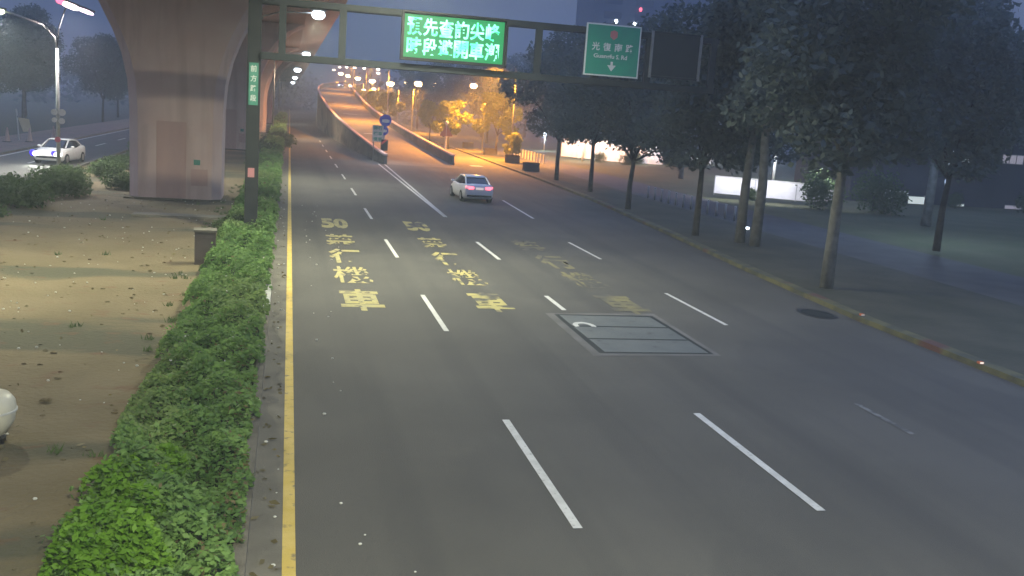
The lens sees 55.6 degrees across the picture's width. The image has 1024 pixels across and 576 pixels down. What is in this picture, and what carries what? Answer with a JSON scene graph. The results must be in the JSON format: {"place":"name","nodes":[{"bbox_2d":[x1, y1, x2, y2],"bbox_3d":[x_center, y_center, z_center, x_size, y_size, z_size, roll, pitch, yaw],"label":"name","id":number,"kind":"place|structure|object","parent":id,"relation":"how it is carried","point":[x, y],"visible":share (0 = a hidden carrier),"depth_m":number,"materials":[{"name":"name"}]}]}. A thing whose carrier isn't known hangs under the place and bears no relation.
{"place":"outdoors","nodes":[
{"label":"outdoors","id":0,"kind":"place"},
{"bbox_2d":[0,129,128,178],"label":"road","id":1,"kind":"structure","parent":0,"point":[21,162],"depth_m":71.38,"materials":[{"name":"asphalt"}]},
{"bbox_2d":[29,138,84,164],"bbox_3d":[-29.617,-9.014,63.683,2.330,1.551,4.934,3,10,-6],"label":"car","id":2,"kind":"object","parent":1,"relation":"on","point":[72,149],"visible":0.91,"depth_m":62.60,"materials":[{"name":"white paint"}]},
{"bbox_2d":[0,119,128,151],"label":"pavement","id":3,"kind":"structure","parent":0,"point":[40,137],"depth_m":96.49,"materials":[{"name":"concrete"}]},
{"bbox_2d":[16,109,30,139],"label":"cloth sign","id":4,"kind":"object","parent":3,"relation":"on","point":[25,124],"visible":1,"depth_m":81.55,"materials":[{"name":"white fabric"}]},
{"bbox_2d":[0,113,277,575],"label":"bare earth","id":5,"kind":"structure","parent":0,"point":[31,467],"depth_m":21.65,"materials":[{"name":"soil"}]},
{"bbox_2d":[0,203,10,216],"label":"shrub","id":6,"kind":"object","parent":5,"relation":"on","point":[3,211],"visible":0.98,"depth_m":37.18,"materials":[{"name":"green plant"}]},
{"bbox_2d":[0,389,17,444],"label":"plastic drum","id":7,"kind":"object","parent":5,"relation":"on","point":[8,407],"visible":1,"depth_m":14.15,"materials":[{"name":"white"}]},
{"bbox_2d":[0,171,52,198],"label":"shrub","id":8,"kind":"object","parent":5,"relation":"on","point":[9,177],"visible":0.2,"depth_m":42.46,"materials":[{"name":"green plant"}]},
{"bbox_2d":[0,178,56,207],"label":"shrub","id":9,"kind":"object","parent":5,"relation":"on","point":[28,194],"visible":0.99,"depth_m":40.05,"materials":[{"name":"green plant"}]},
{"bbox_2d":[0,0,94,165],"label":"double arm lamp","id":10,"kind":"object","parent":5,"relation":"on","point":[58,112],"visible":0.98,"depth_m":53.46,"materials":[{"name":"metal"}]},
{"bbox_2d":[25,171,92,196],"bbox_3d":[-21.246,-4.824,45.308,2.660,1.293,2.898,7,11,18],"label":"shrub","id":11,"kind":"object","parent":5,"relation":"on","point":[62,185],"visible":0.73,"depth_m":44.86,"materials":[{"name":"green plant"}]},
{"bbox_2d":[24,165,93,189],"bbox_3d":[-22.474,-5.432,48.044,2.787,1.354,3.036,7,11,17],"label":"shrub","id":12,"kind":"object","parent":5,"relation":"on","point":[77,174],"visible":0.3,"depth_m":47.59,"materials":[{"name":"green plant"}]},
{"bbox_2d":[47,162,90,177],"bbox_3d":[-23.679,-6.107,51.852,2.280,1.108,2.484,3,10,-6],"label":"shrub","id":13,"kind":"object","parent":5,"relation":"on","point":[77,168],"visible":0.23,"depth_m":52.13,"materials":[{"name":"green plant"}]},
{"bbox_2d":[0,192,208,569],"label":"earth clods","id":14,"kind":"object","parent":5,"relation":"on","point":[45,399],"visible":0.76,"depth_m":22.80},
{"bbox_2d":[85,158,126,176],"bbox_3d":[-23.762,-6.933,56.091,2.760,1.231,2.534,8,11,20],"label":"shrub","id":15,"kind":"object","parent":5,"relation":"on","point":[100,167],"visible":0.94,"depth_m":55.75,"materials":[{"name":"green plant"}]},
{"bbox_2d":[98,170,129,190],"bbox_3d":[-20.140,-5.560,50.215,2.280,1.108,2.484,3,10,-7],"label":"shrub","id":16,"kind":"object","parent":5,"relation":"on","point":[120,181],"visible":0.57,"depth_m":49.54,"materials":[{"name":"green plant"}]},
{"bbox_2d":[99,154,129,169],"bbox_3d":[-25.279,-8.010,61.719,2.280,1.108,2.484,-4,13,-39],"label":"shrub","id":17,"kind":"object","parent":5,"relation":"on","point":[123,159],"visible":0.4,"depth_m":61.31,"materials":[{"name":"green plant"}]},
{"bbox_2d":[37,442,194,575],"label":"shrub","id":18,"kind":"object","parent":5,"relation":"on","point":[132,524],"visible":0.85,"depth_m":10.17,"materials":[{"name":"green plant"}]},
{"bbox_2d":[4,178,241,456],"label":"weeds","id":19,"kind":"object","parent":5,"relation":"on","point":[173,320],"visible":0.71,"depth_m":22.41,"materials":[{"name":"green plant"}]},
{"bbox_2d":[2,185,286,575],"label":"leaf litter","id":20,"kind":"object","parent":5,"relation":"on","point":[262,561],"visible":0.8,"depth_m":15.89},
{"bbox_2d":[37,111,287,575],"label":"hedge","id":21,"kind":"object","parent":5,"relation":"on","point":[203,398],"visible":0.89,"depth_m":15.27,"materials":[{"name":"green plant"}]},
{"bbox_2d":[131,212,225,220],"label":"concrete slab","id":22,"kind":"structure","parent":5,"relation":"on","point":[178,215],"depth_m":40.47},
{"bbox_2d":[98,0,264,201],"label":"viaduct pier","id":23,"kind":"structure","parent":5,"relation":"on","point":[179,56],"depth_m":46.07,"materials":[{"name":"concrete"}]},
{"bbox_2d":[262,0,347,81],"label":"viaduct deck","id":24,"kind":"structure","parent":23,"relation":"on","point":[312,35],"depth_m":102.81,"materials":[{"name":"concrete"}]},
{"bbox_2d":[194,227,216,264],"bbox_3d":[-9.494,-1.260,30.069,0.680,1.140,0.620,1,11,-17],"label":"utility cabinet","id":25,"kind":"object","parent":5,"relation":"on","point":[205,238],"visible":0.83,"depth_m":29.77,"materials":[{"name":"metal"}]},
{"bbox_2d":[208,214,243,230],"bbox_3d":[-10.819,-2.493,37.771,1.656,0.739,1.520,-5,13,-40],"label":"shrub","id":26,"kind":"object","parent":5,"relation":"on","point":[240,217],"visible":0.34,"depth_m":37.75,"materials":[{"name":"green plant"}]},
{"bbox_2d":[259,140,284,152],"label":"shrub","id":27,"kind":"object","parent":5,"relation":"on","point":[265,144],"visible":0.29,"depth_m":81.74,"materials":[{"name":"green plant"}]},
{"bbox_2d":[278,67,301,112],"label":"led street lamp","id":28,"kind":"object","parent":5,"relation":"on","point":[297,69],"visible":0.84,"depth_m":186.76,"materials":[{"name":"metal"}]},
{"bbox_2d":[272,50,310,125],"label":"led street lamp","id":29,"kind":"object","parent":5,"relation":"on","point":[306,52],"visible":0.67,"depth_m":123.72,"materials":[{"name":"metal"}]},
{"bbox_2d":[262,9,325,19],"bbox_3d":[-14.040,-12.205,61.237,4.260,10.857,0.816,2,11,-13],"label":"led street lamp","id":30,"kind":"object","parent":5,"relation":"on","point":[318,14],"visible":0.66,"depth_m":60.41,"materials":[{"name":"metal"}]},
{"bbox_2d":[225,21,305,149],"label":"viaduct pier","id":31,"kind":"structure","parent":0,"point":[235,131],"depth_m":90.37,"materials":[{"name":"concrete"}]},
{"bbox_2d":[259,47,299,132],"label":"viaduct pier","id":32,"kind":"structure","parent":0,"point":[267,75],"depth_m":134.60,"materials":[{"name":"concrete"}]},
{"bbox_2d":[266,61,294,123],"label":"viaduct pier","id":33,"kind":"structure","parent":0,"point":[283,66],"depth_m":179.64,"materials":[{"name":"concrete"}]},
{"bbox_2d":[363,89,391,109],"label":"tree","id":34,"kind":"object","parent":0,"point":[372,96],"visible":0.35,"depth_m":189.06,"materials":[{"name":"green plant"}]},
{"bbox_2d":[0,84,795,553],"bbox_3d":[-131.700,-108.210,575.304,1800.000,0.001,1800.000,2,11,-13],"label":"ground","id":35,"kind":"structure","parent":0,"point":[80,112],"depth_m":189.69,"materials":[{"name":"soil"}]},
{"bbox_2d":[0,10,61,117],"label":"broadleaf tree","id":36,"kind":"object","parent":35,"relation":"on","point":[6,21],"visible":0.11,"depth_m":110.11,"materials":[{"name":"green plant"}]},
{"bbox_2d":[0,18,63,118],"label":"broadleaf tree","id":37,"kind":"object","parent":35,"relation":"on","point":[20,71],"visible":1,"depth_m":96.24,"materials":[{"name":"green plant"}]},
{"bbox_2d":[1,3,66,111],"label":"broadleaf tree","id":38,"kind":"object","parent":35,"relation":"on","point":[38,13],"visible":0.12,"depth_m":132.89,"materials":[{"name":"green plant"}]},
{"bbox_2d":[0,127,128,154],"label":"kerb","id":39,"kind":"structure","parent":35,"relation":"on","point":[17,149],"depth_m":88.81,"materials":[{"name":"concrete"}]},
{"bbox_2d":[59,32,127,121],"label":"broadleaf tree","id":40,"kind":"object","parent":35,"relation":"on","point":[106,64],"visible":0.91,"depth_m":131.01,"materials":[{"name":"green plant"}]},
{"bbox_2d":[74,148,128,166],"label":"median kerb","id":41,"kind":"structure","parent":35,"relation":"on","point":[94,160],"depth_m":67.74,"materials":[{"name":"concrete"}]},
{"bbox_2d":[99,39,127,116],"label":"broadleaf tree","id":42,"kind":"object","parent":35,"relation":"on","point":[126,88],"visible":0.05,"depth_m":155.28,"materials":[{"name":"green plant"}]},
{"bbox_2d":[232,108,288,575],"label":"kerb","id":43,"kind":"structure","parent":35,"relation":"on","point":[240,554],"depth_m":14.32,"materials":[{"name":"concrete"}]},
{"bbox_2d":[260,131,296,147],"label":"shrub","id":44,"kind":"object","parent":35,"relation":"on","point":[289,139],"visible":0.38,"depth_m":101.50,"materials":[{"name":"green plant"}]},
{"bbox_2d":[373,90,405,116],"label":"tree","id":45,"kind":"object","parent":35,"relation":"on","point":[382,97],"visible":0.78,"depth_m":171.48,"materials":[{"name":"green plant"}]},
{"bbox_2d":[0,43,798,149],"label":"wood","id":46,"kind":"object","parent":35,"relation":"on","point":[79,92],"visible":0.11,"depth_m":265.38,"materials":[{"name":"green plant"}]},
{"bbox_2d":[244,0,719,223],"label":"sign gantry","id":47,"kind":"object","parent":35,"relation":"on","point":[255,55],"visible":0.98,"depth_m":36.89,"materials":[{"name":"metal"}]},
{"bbox_2d":[399,9,508,67],"bbox_3d":[-2.204,-9.526,37.228,4.100,1.830,0.380,2,11,-13],"label":"message sign","id":48,"kind":"object","parent":47,"relation":"attached to","point":[426,36],"visible":1,"depth_m":37.22,"materials":[{"name":"green plastic"}]},
{"bbox_2d":[583,22,641,78],"bbox_3d":[4.009,-9.463,38.768,2.280,2.020,0.074,2,11,-13],"label":"direction sign","id":49,"kind":"object","parent":47,"relation":"attached to","point":[611,50],"visible":1,"depth_m":38.73,"materials":[{"name":"green"}]},
{"bbox_2d":[648,30,703,80],"bbox_3d":[6.642,-9.410,39.451,2.200,1.840,0.080,2,11,-13],"label":"empty sign frame","id":50,"kind":"object","parent":47,"relation":"attached to","point":[673,56],"visible":1,"depth_m":39.44,"materials":[{"name":"metal"}]},
{"bbox_2d":[507,52,548,137],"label":"broadleaf tree","id":51,"kind":"object","parent":35,"relation":"on","point":[530,106],"visible":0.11,"depth_m":198.28,"materials":[{"name":"green plant"}]},
{"bbox_2d":[575,0,712,138],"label":"tower block","id":52,"kind":"structure","parent":35,"relation":"on","point":[623,12],"depth_m":240.11,"materials":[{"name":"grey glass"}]},
{"bbox_2d":[604,11,621,19],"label":"window","id":53,"kind":"structure","parent":52,"relation":"in","point":[607,14],"depth_m":238.84,"materials":[{"name":"blue glass"}]},
{"bbox_2d":[605,0,622,4],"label":"window","id":54,"kind":"structure","parent":52,"relation":"in","point":[620,2],"depth_m":238.31,"materials":[{"name":"blue glass"}]},
{"bbox_2d":[635,14,651,21],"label":"window","id":55,"kind":"structure","parent":52,"relation":"in","point":[637,16],"depth_m":240.45,"materials":[{"name":"blue glass"}]},
{"bbox_2d":[636,0,653,7],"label":"window","id":56,"kind":"structure","parent":52,"relation":"in","point":[641,3],"depth_m":240.07,"materials":[{"name":"blue glass"}]},
{"bbox_2d":[0,0,1023,115],"label":"sky","id":57,"kind":"structure","parent":0,"point":[368,36],"materials":[{"name":"blue"}]},
{"bbox_2d":[245,109,1023,575],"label":"road","id":58,"kind":"structure","parent":0,"point":[485,415],"depth_m":18.02,"materials":[{"name":"asphalt"}]},
{"bbox_2d":[2,200,416,572],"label":"pebbles","id":59,"kind":"object","parent":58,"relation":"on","point":[36,498],"visible":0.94,"depth_m":22.56,"materials":[{"name":"white stone"}]},
{"bbox_2d":[372,125,383,160],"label":"notice board","id":60,"kind":"object","parent":58,"relation":"on","point":[377,133],"visible":0.98,"depth_m":89.36,"materials":[{"name":"metal"}]},
{"bbox_2d":[381,139,387,151],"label":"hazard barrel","id":61,"kind":"object","parent":58,"relation":"on","point":[384,145],"visible":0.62,"depth_m":89.35,"materials":[{"name":"plastic"}]},
{"bbox_2d":[379,114,391,150],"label":"keep side sign","id":62,"kind":"object","parent":58,"relation":"on","point":[385,120],"visible":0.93,"depth_m":89.86,"materials":[{"name":"blue metal"}]},
{"bbox_2d":[316,81,461,168],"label":"elevated ramp","id":63,"kind":"structure","parent":58,"relation":"on","point":[346,117],"depth_m":119.07,"materials":[{"name":"concrete"}]},
{"bbox_2d":[417,99,442,140],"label":"tree","id":64,"kind":"object","parent":58,"relation":"on","point":[424,114],"visible":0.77,"depth_m":147.76,"materials":[{"name":"green plant"}]},
{"bbox_2d":[439,121,452,149],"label":"warning sign","id":65,"kind":"object","parent":58,"relation":"on","point":[445,132],"visible":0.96,"depth_m":102.68,"materials":[{"name":"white metal"}]},
{"bbox_2d":[430,99,473,148],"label":"tree","id":66,"kind":"object","parent":58,"relation":"on","point":[450,108],"visible":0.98,"depth_m":124.69,"materials":[{"name":"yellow plant"}]},
{"bbox_2d":[450,174,492,201],"bbox_3d":[-2.450,-6.067,58.197,2.240,1.491,4.720,1,11,-15],"label":"car","id":67,"kind":"object","parent":58,"relation":"on","point":[469,186],"visible":1,"depth_m":56.42,"materials":[{"name":"white paint"}]},
{"bbox_2d":[546,313,720,355],"bbox_3d":[2.928,1.130,24.779,3.280,0.016,4.770,2,11,-13],"label":"chamber cover","id":68,"kind":"object","parent":58,"relation":"on","point":[602,334],"visible":1,"depth_m":24.41,"materials":[{"name":"metal"}]},
{"bbox_2d":[421,136,1023,386],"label":"kerb","id":69,"kind":"structure","parent":58,"relation":"on","point":[1017,378],"depth_m":30.82,"materials":[{"name":"paint"}]},
{"bbox_2d":[797,308,837,318],"bbox_3d":[9.167,0.769,29.200,1.100,0.004,1.500,2,11,-13],"label":"drain cover","id":70,"kind":"object","parent":58,"relation":"on","point":[817,313],"visible":1,"depth_m":29.16,"materials":[{"name":"black metal"}]},
{"bbox_2d":[394,121,1023,305],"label":"pavement","id":71,"kind":"structure","parent":0,"point":[991,283],"depth_m":47.24,"materials":[{"name":"concrete"}]},
{"bbox_2d":[399,124,1023,374],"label":"verge","id":72,"kind":"structure","parent":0,"point":[986,328],"depth_m":35.00,"materials":[{"name":"concrete"}]},
{"bbox_2d":[395,64,433,129],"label":"broadleaf tree","id":73,"kind":"object","parent":72,"relation":"on","point":[419,92],"visible":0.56,"depth_m":200.28,"materials":[{"name":"green plant"}]},
{"bbox_2d":[411,80,422,131],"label":"sodium street lamp","id":74,"kind":"object","parent":72,"relation":"on","point":[417,83],"visible":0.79,"depth_m":182.61,"materials":[{"name":"metal"}]},
{"bbox_2d":[416,62,476,136],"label":"broadleaf tree","id":75,"kind":"object","parent":72,"relation":"on","point":[438,90],"visible":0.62,"depth_m":164.85,"materials":[{"name":"green plant"}]},
{"bbox_2d":[462,142,473,148],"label":"planter block","id":76,"kind":"object","parent":72,"relation":"on","point":[467,144],"depth_m":130.71,"materials":[{"name":"concrete"}]},
{"bbox_2d":[470,82,485,151],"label":"sodium street lamp","id":77,"kind":"object","parent":72,"relation":"on","point":[473,85],"visible":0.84,"depth_m":121.52,"materials":[{"name":"metal"}]},
{"bbox_2d":[483,148,496,154],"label":"planter block","id":78,"kind":"object","parent":72,"relation":"on","point":[489,151],"depth_m":115.19,"materials":[{"name":"concrete"}]},
{"bbox_2d":[472,89,522,153],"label":"tree","id":79,"kind":"object","parent":72,"relation":"on","point":[492,102],"visible":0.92,"depth_m":116.63,"materials":[{"name":"green plant"}]},
{"bbox_2d":[506,63,516,154],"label":"sodium street lamp","id":80,"kind":"object","parent":72,"relation":"on","point":[513,111],"visible":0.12,"depth_m":104.92,"materials":[{"name":"metal"}]},
{"bbox_2d":[502,132,522,154],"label":"shrub","id":81,"kind":"object","parent":72,"relation":"on","point":[515,140],"visible":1,"depth_m":100.66,"materials":[{"name":"green plant"}]},
{"bbox_2d":[505,154,519,162],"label":"planter block","id":82,"kind":"object","parent":72,"relation":"on","point":[512,158],"depth_m":100.94,"materials":[{"name":"concrete"}]},
{"bbox_2d":[522,162,539,171],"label":"planter block","id":83,"kind":"object","parent":72,"relation":"on","point":[531,166],"depth_m":88.59,"materials":[{"name":"concrete"}]},
{"bbox_2d":[496,24,598,179],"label":"broadleaf tree","id":84,"kind":"object","parent":72,"relation":"on","point":[550,55],"visible":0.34,"depth_m":77.34,"materials":[{"name":"green plant"}]},
{"bbox_2d":[544,44,643,191],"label":"broadleaf tree","id":85,"kind":"object","parent":72,"relation":"on","point":[582,131],"visible":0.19,"depth_m":67.89,"materials":[{"name":"green plant"}]},
{"bbox_2d":[554,13,698,208],"bbox_3d":[6.945,-10.293,57.232,9.808,11.385,8.823,2,10,-10],"label":"broadleaf tree","id":86,"kind":"object","parent":72,"relation":"on","point":[611,113],"visible":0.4,"depth_m":55.41,"materials":[{"name":"green plant"}]},
{"bbox_2d":[626,0,779,235],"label":"broadleaf tree","id":87,"kind":"object","parent":72,"relation":"on","point":[712,142],"visible":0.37,"depth_m":44.86,"materials":[{"name":"green plant"}]},
{"bbox_2d":[672,0,835,242],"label":"tall tree","id":88,"kind":"object","parent":72,"relation":"on","point":[715,15],"visible":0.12,"depth_m":42.49,"materials":[{"name":"green plant"}]},
{"bbox_2d":[667,0,871,246],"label":"tall tree","id":89,"kind":"object","parent":72,"relation":"on","point":[759,207],"visible":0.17,"depth_m":43.03,"materials":[{"name":"green plant"}]},
{"bbox_2d":[717,0,987,288],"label":"broadleaf tree","id":90,"kind":"object","parent":72,"relation":"on","point":[840,67],"visible":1,"depth_m":30.41,"materials":[{"name":"green plant"}]},
{"bbox_2d":[466,139,1023,277],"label":"lawn","id":91,"kind":"structure","parent":0,"point":[989,238],"depth_m":64.56,"materials":[{"name":"plant"}]},
{"bbox_2d":[466,58,520,142],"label":"broadleaf tree","id":92,"kind":"object","parent":91,"relation":"on","point":[489,84],"visible":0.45,"depth_m":148.81,"materials":[{"name":"green plant"}]},
{"bbox_2d":[523,61,568,152],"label":"broadleaf tree","id":93,"kind":"object","parent":91,"relation":"on","point":[546,100],"visible":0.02,"depth_m":129.90,"materials":[{"name":"green plant"}]},
{"bbox_2d":[594,150,607,162],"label":"shrub","id":94,"kind":"object","parent":91,"relation":"on","point":[598,156],"visible":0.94,"depth_m":112.35,"materials":[{"name":"green plant"}]},
{"bbox_2d":[561,139,663,164],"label":"hoarding","id":95,"kind":"object","parent":91,"relation":"on","point":[571,150],"visible":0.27,"depth_m":115.20,"materials":[{"name":"white metal"}]},
{"bbox_2d":[618,152,631,164],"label":"shrub","id":96,"kind":"object","parent":91,"relation":"on","point":[626,158],"visible":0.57,"depth_m":109.21,"materials":[{"name":"green plant"}]},
{"bbox_2d":[646,78,685,178],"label":"broadleaf tree","id":97,"kind":"object","parent":91,"relation":"on","point":[681,174],"visible":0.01,"depth_m":91.13,"materials":[{"name":"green plant"}]},
{"bbox_2d":[749,187,756,200],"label":"shrub","id":98,"kind":"object","parent":91,"relation":"on","point":[752,193],"visible":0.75,"depth_m":69.69,"materials":[{"name":"green plant"}]},
{"bbox_2d":[716,99,827,167],"bbox_3d":[16.747,-10.497,62.612,8.358,10.786,9.292,5,10,3],"label":"broadleaf tree","id":99,"kind":"object","parent":91,"relation":"on","point":[785,156],"visible":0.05,"depth_m":61.52,"materials":[{"name":"green plant"}]},
{"bbox_2d":[713,175,832,202],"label":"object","id":100,"kind":"structure","parent":91,"relation":"on","point":[775,189],"depth_m":71.25,"materials":[{"name":"white metal"}]},
{"bbox_2d":[795,167,849,210],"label":"shrub","id":101,"kind":"object","parent":91,"relation":"on","point":[820,189],"visible":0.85,"depth_m":67.41,"materials":[{"name":"green plant"}]},
{"bbox_2d":[849,162,912,215],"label":"shrub","id":102,"kind":"object","parent":91,"relation":"on","point":[880,195],"visible":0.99,"depth_m":66.18,"materials":[{"name":"green plant"}]},
{"bbox_2d":[794,128,1023,209],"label":"park building","id":103,"kind":"structure","parent":91,"relation":"on","point":[1003,187],"depth_m":80.28,"materials":[{"name":"concrete"}]},
{"bbox_2d":[907,196,924,203],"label":"window","id":104,"kind":"structure","parent":103,"relation":"in","point":[916,199],"depth_m":79.17,"materials":[{"name":"glass"}]},
{"bbox_2d":[1002,155,1023,164],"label":"window","id":105,"kind":"structure","parent":103,"relation":"in","point":[1015,159],"depth_m":80.49,"materials":[{"name":"glass"}]},
{"bbox_2d":[877,0,1023,250],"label":"broadleaf tree","id":106,"kind":"object","parent":91,"relation":"on","point":[972,94],"visible":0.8,"depth_m":43.27,"materials":[{"name":"green plant"}]},
{"bbox_2d":[946,190,963,207],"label":"shrub","id":107,"kind":"object","parent":91,"relation":"on","point":[954,200],"visible":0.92,"depth_m":77.05,"materials":[{"name":"green plant"}]},
{"bbox_2d":[893,0,1021,226],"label":"tall tree","id":108,"kind":"object","parent":91,"relation":"on","point":[926,218],"visible":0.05,"depth_m":58.52,"materials":[{"name":"green plant"}]},
{"bbox_2d":[1013,191,1023,212],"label":"shrub","id":109,"kind":"object","parent":91,"relation":"on","point":[1021,203],"visible":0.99,"depth_m":77.57,"materials":[{"name":"green plant"}]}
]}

